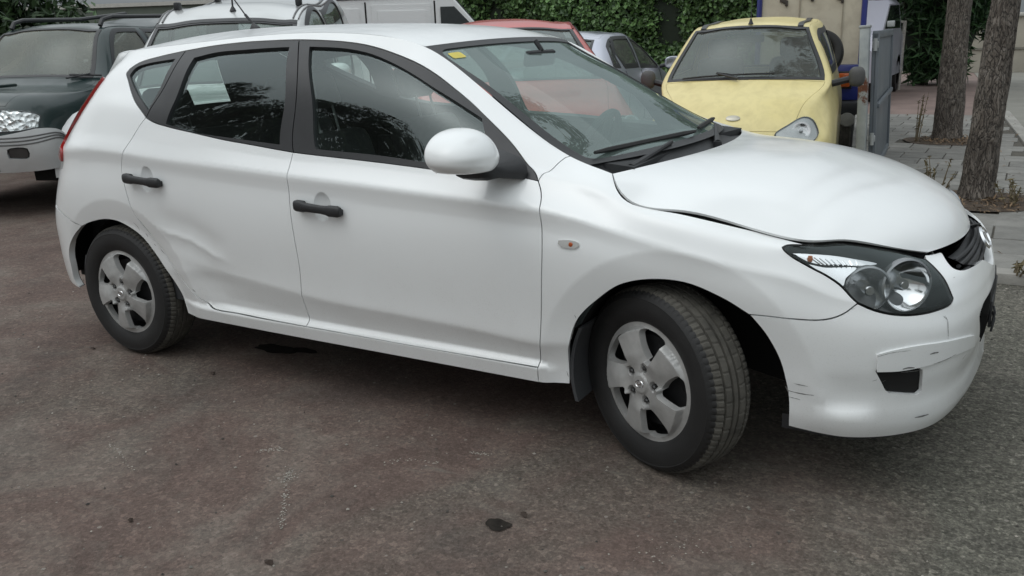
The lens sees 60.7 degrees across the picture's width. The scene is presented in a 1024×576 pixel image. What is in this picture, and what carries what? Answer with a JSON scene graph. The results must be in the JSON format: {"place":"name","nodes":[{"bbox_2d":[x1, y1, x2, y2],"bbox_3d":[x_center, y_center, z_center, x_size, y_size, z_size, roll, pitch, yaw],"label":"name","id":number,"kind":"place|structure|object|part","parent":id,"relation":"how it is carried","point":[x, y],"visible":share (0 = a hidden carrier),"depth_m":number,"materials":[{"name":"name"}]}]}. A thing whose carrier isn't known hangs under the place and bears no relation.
{"place":"outdoors","nodes":[
{"label":"outdoors","id":0,"kind":"place"},
{"bbox_2d":[18,0,873,5],"label":"sky","id":1,"kind":"structure","parent":0,"point":[88,1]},
{"bbox_2d":[0,72,1023,575],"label":"ground","id":2,"kind":"structure","parent":0,"point":[806,494],"depth_m":2.91,"materials":[{"name":"grey asphalt"}]},
{"bbox_2d":[0,0,98,73],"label":"bush","id":3,"kind":"object","parent":2,"relation":"on","point":[12,54],"visible":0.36,"depth_m":12.16,"materials":[{"name":"green plant"}]},
{"bbox_2d":[0,12,206,180],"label":"off roader","id":4,"kind":"object","parent":2,"relation":"on","point":[39,109],"visible":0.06,"depth_m":8.37,"materials":[{"name":"green paint"}]},
{"bbox_2d":[0,32,27,75],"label":"side window","id":5,"kind":"structure","parent":4,"relation":"in","point":[19,72],"depth_m":9.44,"materials":[{"name":"grey glass"}]},
{"bbox_2d":[32,31,90,73],"bbox_3d":[-5.129,-2.750,10.071,0.220,0.552,1.136,1,16,12],"label":"side window","id":6,"kind":"structure","parent":4,"relation":"in","point":[40,71],"depth_m":9.80,"materials":[{"name":"grey glass"}]},
{"bbox_2d":[109,28,161,74],"bbox_3d":[-3.916,-2.399,8.930,0.225,0.509,0.748,1,16,12],"label":"side window","id":7,"kind":"structure","parent":4,"relation":"in","point":[113,31],"depth_m":8.95,"materials":[{"name":"black glass"}]},
{"bbox_2d":[139,26,202,71],"bbox_3d":[-3.733,-2.717,9.784,0.220,0.552,1.136,1,16,12],"label":"side window","id":8,"kind":"structure","parent":4,"relation":"in","point":[143,30],"depth_m":9.40,"materials":[{"name":"grey glass"}]},
{"bbox_2d":[4,0,213,58],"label":"garden wall","id":9,"kind":"structure","parent":2,"relation":"on","point":[146,8],"depth_m":19.15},
{"bbox_2d":[83,24,250,64],"bbox_3d":[-5.134,-3.590,14.756,4.565,1.869,1.892,0,16,6],"label":"parked car","id":10,"kind":"object","parent":2,"relation":"on","point":[161,37],"depth_m":13.70,"materials":[{"name":"grey metal"}]},
{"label":"side window","id":11,"kind":"part","parent":10,"relation":"part of","materials":[{"name":"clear glass"}]},
{"bbox_2d":[135,0,364,102],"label":"people carrier","id":12,"kind":"object","parent":2,"relation":"on","point":[206,83],"visible":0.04,"depth_m":7.69,"materials":[{"name":"silver metal"}]},
{"bbox_2d":[235,11,344,58],"bbox_3d":[-2.554,-2.867,9.969,1.229,0.556,0.134,-3,16,-2],"label":"rear window","id":13,"kind":"structure","parent":12,"relation":"in","point":[237,27],"depth_m":9.92,"materials":[{"name":"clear glass"}]},
{"bbox_2d":[305,6,336,62],"bbox_3d":[-1.738,-2.164,7.861,0.201,0.736,0.990,-3,16,-2],"label":"side window","id":14,"kind":"structure","parent":12,"relation":"in","point":[308,12],"depth_m":7.88,"materials":[{"name":"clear glass"}]},
{"bbox_2d":[319,0,354,74],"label":"side window","id":15,"kind":"structure","parent":12,"relation":"in","point":[323,11],"depth_m":9.09,"materials":[{"name":"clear glass"}]},
{"bbox_2d":[264,559,272,564],"bbox_3d":[-0.678,0.762,2.438,0.032,0.011,0.018,5,17,22],"label":"dead leaf","id":16,"kind":"object","parent":2,"relation":"on","point":[268,561],"visible":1,"depth_m":2.43,"materials":[{"name":"brown plant"}]},
{"bbox_2d":[260,445,283,451],"bbox_3d":[-0.867,0.575,3.127,0.105,0.001,0.055,-4,16,-8],"label":"pale scratch","id":17,"kind":"object","parent":2,"relation":"on","point":[271,449],"visible":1,"depth_m":3.12,"materials":[{"name":"stone"}]},
{"bbox_2d":[254,344,296,353],"bbox_3d":[-1.119,0.289,4.148,0.248,0.001,0.104,7,19,29],"label":"oil stain","id":18,"kind":"object","parent":2,"relation":"on","point":[271,348],"visible":1,"depth_m":4.15,"materials":[{"name":"black liquid"}]},
{"bbox_2d":[277,470,292,528],"bbox_3d":[-0.721,0.669,2.785,0.035,0.001,0.375,-5,16,-9],"label":"pale scratch","id":19,"kind":"object","parent":2,"relation":"on","point":[284,500],"visible":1,"depth_m":2.76,"materials":[{"name":"asphalt"}]},
{"bbox_2d":[294,347,316,353],"bbox_3d":[-0.974,0.294,4.113,0.150,0.001,0.062,7,19,29],"label":"oil stain","id":20,"kind":"object","parent":2,"relation":"on","point":[303,350],"visible":1,"depth_m":4.11,"materials":[{"name":"black liquid"}]},
{"bbox_2d":[257,0,523,97],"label":"panel van","id":21,"kind":"object","parent":2,"relation":"on","point":[406,11],"depth_m":12.23,"materials":[{"name":"white paint"}]},
{"bbox_3d":[-1.529,-3.309,12.380,0.830,1.344,0.012,-6,17,-14],"label":"sliding door","id":22,"kind":"part","parent":21,"relation":"part of","materials":[{"name":"white paint"}]},
{"bbox_3d":[-1.536,-3.593,12.284,0.670,0.577,0.012,-6,17,-14],"label":"door panel","id":23,"kind":"part","parent":21,"relation":"part of","materials":[{"name":"white paint"}]},
{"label":"side window","id":24,"kind":"part","parent":21,"relation":"part of","materials":[{"name":"black glass"}]},
{"bbox_2d":[485,518,511,530],"bbox_3d":[-0.043,0.701,2.587,0.082,0.001,0.064,7,19,29],"label":"oil stain","id":25,"kind":"object","parent":2,"relation":"on","point":[494,524],"visible":1,"depth_m":2.59,"materials":[{"name":"black liquid"}]},
{"bbox_2d":[0,285,1023,575],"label":"loose grit","id":26,"kind":"object","parent":2,"relation":"on","point":[434,457],"visible":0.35,"depth_m":2.91,"materials":[{"name":"gravel"}]},
{"bbox_2d":[393,19,638,119],"bbox_3d":[-0.137,-1.742,8.250,2.083,1.560,4.171,-3,16,-3],"label":"hatchback car","id":27,"kind":"object","parent":2,"relation":"on","point":[559,86],"visible":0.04,"depth_m":7.10,"materials":[{"name":"red paint"}]},
{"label":"rear window","id":28,"kind":"part","parent":27,"relation":"part of","materials":[{"name":"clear glass"}]},
{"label":"side window","id":29,"kind":"part","parent":27,"relation":"part of","materials":[{"name":"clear glass"}]},
{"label":"side window","id":30,"kind":"part","parent":27,"relation":"part of","materials":[{"name":"black glass"}]},
{"bbox_2d":[56,0,997,472],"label":"hatchback car","id":31,"kind":"object","parent":2,"relation":"on","point":[666,278],"visible":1,"depth_m":3.03,"materials":[{"name":"white paint"}]},
{"bbox_3d":[-1.619,-0.900,3.885,0.340,0.283,0.246,7,19,29],"label":"window frame","id":32,"kind":"part","parent":31,"relation":"part of","materials":[{"name":"black plastic"}]},
{"bbox_3d":[-1.256,-0.284,3.648,1.010,0.818,0.143,7,19,29],"label":"rear door","id":33,"kind":"part","parent":31,"relation":"part of","materials":[{"name":"white paint"}]},
{"bbox_3d":[-1.147,-0.795,3.615,0.862,0.424,0.275,7,19,29],"label":"window frame","id":34,"kind":"part","parent":31,"relation":"part of","materials":[{"name":"black plastic"}]},
{"bbox_3d":[-0.932,-1.249,5.013,0.340,0.283,0.246,7,19,29],"label":"window frame","id":35,"kind":"part","parent":31,"relation":"part of","materials":[{"name":"grey glass"}]},
{"bbox_3d":[-0.359,-0.114,3.155,1.105,0.703,0.143,7,19,29],"label":"front door","id":36,"kind":"part","parent":31,"relation":"part of","materials":[{"name":"white paint"}]},
{"bbox_3d":[-0.386,-0.660,3.185,1.189,0.493,0.261,7,19,29],"label":"window frame","id":37,"kind":"part","parent":31,"relation":"part of","materials":[{"name":"black plastic"}]},
{"bbox_3d":[-0.397,-0.720,5.058,1.010,0.818,0.143,7,19,29],"label":"rear door","id":38,"kind":"part","parent":31,"relation":"part of","materials":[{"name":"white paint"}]},
{"bbox_3d":[-0.447,-1.150,4.763,0.862,0.424,0.275,7,19,29],"label":"window frame","id":39,"kind":"part","parent":31,"relation":"part of","materials":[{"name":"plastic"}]},
{"bbox_3d":[0.320,-1.020,4.344,1.189,0.493,0.261,7,19,29],"label":"window frame","id":40,"kind":"part","parent":31,"relation":"part of","materials":[{"name":"plastic"}]},
{"bbox_3d":[0.499,-0.551,4.564,1.105,0.703,0.143,7,19,29],"label":"front door","id":41,"kind":"part","parent":31,"relation":"part of","materials":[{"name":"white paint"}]},
{"bbox_2d":[498,31,681,120],"bbox_3d":[0.987,-2.723,11.769,2.277,1.420,4.543,5,17,22],"label":"saloon car","id":42,"kind":"object","parent":2,"relation":"on","point":[601,43],"visible":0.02,"depth_m":10.71,"materials":[{"name":"silver metal"}]},
{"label":"rear window","id":43,"kind":"part","parent":42,"relation":"part of","materials":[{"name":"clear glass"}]},
{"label":"side window","id":44,"kind":"part","parent":42,"relation":"part of","materials":[{"name":"glass"}]},
{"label":"side window","id":45,"kind":"part","parent":42,"relation":"part of","materials":[{"name":"black glass"}]},
{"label":"side window","id":46,"kind":"part","parent":42,"relation":"part of","materials":[{"name":"black glass"}]},
{"bbox_2d":[457,0,756,72],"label":"hedge","id":47,"kind":"object","parent":2,"relation":"on","point":[659,32],"visible":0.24,"depth_m":16.77,"materials":[{"name":"green plant"}]},
{"bbox_2d":[633,536,707,561],"bbox_3d":[0.436,0.738,2.400,0.199,0.001,0.212,1,16,12],"label":"pale scratch","id":48,"kind":"object","parent":2,"relation":"on","point":[679,548],"visible":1,"depth_m":2.42,"materials":[{"name":"asphalt"}]},
{"bbox_2d":[856,73,977,114],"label":"drive","id":49,"kind":"structure","parent":2,"relation":"on","point":[905,98],"depth_m":16.58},
{"bbox_2d":[866,0,903,100],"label":"parked car","id":50,"kind":"object","parent":49,"relation":"on","point":[880,13],"visible":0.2,"depth_m":16.42,"materials":[{"name":"metal"}]},
{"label":"side window","id":51,"kind":"part","parent":50,"relation":"part of","materials":[{"name":"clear glass"}]},
{"bbox_2d":[897,21,906,89],"bbox_3d":[7.904,-4.979,18.753,0.941,1.426,0.071,9,19,33],"label":"pipe frame","id":52,"kind":"object","parent":49,"relation":"on","point":[904,34],"visible":0.36,"depth_m":18.46,"materials":[{"name":"grey metal"}]},
{"bbox_2d":[897,0,990,85],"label":"oleander bush","id":53,"kind":"object","parent":2,"relation":"on","point":[925,25],"visible":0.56,"depth_m":19.23,"materials":[{"name":"green plant"}]},
{"bbox_2d":[996,111,1023,285],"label":"kerb","id":54,"kind":"structure","parent":2,"relation":"on","point":[1007,276],"depth_m":4.81,"materials":[{"name":"concrete"}]},
{"bbox_2d":[1011,260,1023,276],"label":"weed","id":55,"kind":"object","parent":54,"relation":"on","point":[1018,267],"visible":1,"depth_m":4.71,"materials":[{"name":"green plant"}]},
{"bbox_2d":[851,114,1023,269],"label":"pavement","id":56,"kind":"structure","parent":0,"point":[1005,230],"depth_m":8.54,"materials":[{"name":"grey tile"}]},
{"bbox_2d":[641,0,864,144],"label":"microcar","id":57,"kind":"object","parent":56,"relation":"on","point":[793,90],"visible":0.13,"depth_m":7.10,"materials":[{"name":"yellow paint"}]},
{"bbox_2d":[674,33,703,76],"bbox_3d":[1.637,-2.168,8.027,0.155,0.402,0.964,4,17,21],"label":"side window","id":58,"kind":"structure","parent":57,"relation":"in","point":[690,65],"depth_m":8.24,"materials":[{"name":"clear glass"}]},
{"bbox_2d":[724,29,814,68],"bbox_3d":[2.550,-2.377,8.681,0.932,0.386,0.254,4,17,21],"label":"rear window","id":59,"kind":"structure","parent":57,"relation":"in","point":[753,65],"depth_m":8.71,"materials":[{"name":"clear glass"}]},
{"bbox_2d":[817,25,836,73],"bbox_3d":[2.737,-2.082,7.593,0.155,0.402,0.964,4,17,21],"label":"side window","id":60,"kind":"structure","parent":57,"relation":"in","point":[822,34],"depth_m":7.55,"materials":[{"name":"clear glass"}]},
{"bbox_2d":[754,0,867,146],"bbox_3d":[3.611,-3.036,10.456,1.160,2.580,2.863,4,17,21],"label":"box truck","id":61,"kind":"object","parent":56,"relation":"on","point":[842,21],"visible":0.39,"depth_m":9.61,"materials":[{"name":"beige paint"}]},
{"bbox_2d":[856,21,894,155],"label":"gate","id":62,"kind":"structure","parent":56,"relation":"on","point":[881,89],"depth_m":7.37,"materials":[{"name":"grey metal"}]},
{"bbox_2d":[903,137,967,144],"bbox_3d":[5.031,-1.718,10.122,0.953,0.026,0.825,7,19,29],"label":"earth pit","id":63,"kind":"object","parent":56,"relation":"on","point":[912,139],"visible":0.38,"depth_m":9.99,"materials":[{"name":"brown soil"}]},
{"bbox_2d":[915,93,928,141],"bbox_3d":[4.697,-1.958,10.046,0.122,0.563,0.230,7,19,29],"label":"weed","id":64,"kind":"object","parent":63,"relation":"on","point":[918,123],"visible":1,"depth_m":10.06,"materials":[{"name":"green plant"}]},
{"bbox_2d":[867,114,1023,252],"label":"leaf litter","id":65,"kind":"object","parent":56,"relation":"on","point":[962,143],"visible":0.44,"depth_m":6.61,"materials":[{"name":"brown plant"}]},
{"bbox_2d":[930,0,971,140],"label":"pine tree","id":66,"kind":"object","parent":56,"relation":"on","point":[950,105],"visible":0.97,"depth_m":9.85,"materials":[{"name":"brown plant"}]},
{"bbox_2d":[952,190,1023,211],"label":"earth pit","id":67,"kind":"object","parent":56,"relation":"on","point":[970,205],"visible":0.27,"depth_m":6.49,"materials":[{"name":"brown soil"}]},
{"bbox_2d":[923,156,956,188],"bbox_3d":[3.265,-0.842,6.751,0.167,0.342,0.281,-12,19,-30],"label":"weed","id":68,"kind":"object","parent":67,"relation":"on","point":[927,173],"visible":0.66,"depth_m":6.71,"materials":[{"name":"green plant"}]},
{"bbox_2d":[994,178,1022,206],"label":"weed","id":69,"kind":"object","parent":67,"relation":"on","point":[1012,194],"visible":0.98,"depth_m":6.41,"materials":[{"name":"green plant"}]},
{"bbox_2d":[957,0,1020,200],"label":"pine tree","id":70,"kind":"object","parent":56,"relation":"on","point":[980,166],"visible":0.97,"depth_m":6.47,"materials":[{"name":"brown plant"}]},
{"bbox_2d":[902,12,1023,72],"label":"boundary wall","id":71,"kind":"structure","parent":0,"point":[1018,62],"depth_m":23.49,"materials":[{"name":"beige concrete"}]},
{"bbox_2d":[975,72,1023,126],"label":"road","id":72,"kind":"structure","parent":0,"point":[1015,104],"depth_m":15.94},
{"bbox_2d":[1020,0,1023,11],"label":"house","id":73,"kind":"structure","parent":0,"point":[1022,6],"depth_m":31.46,"materials":[{"name":"concrete"}]}
]}

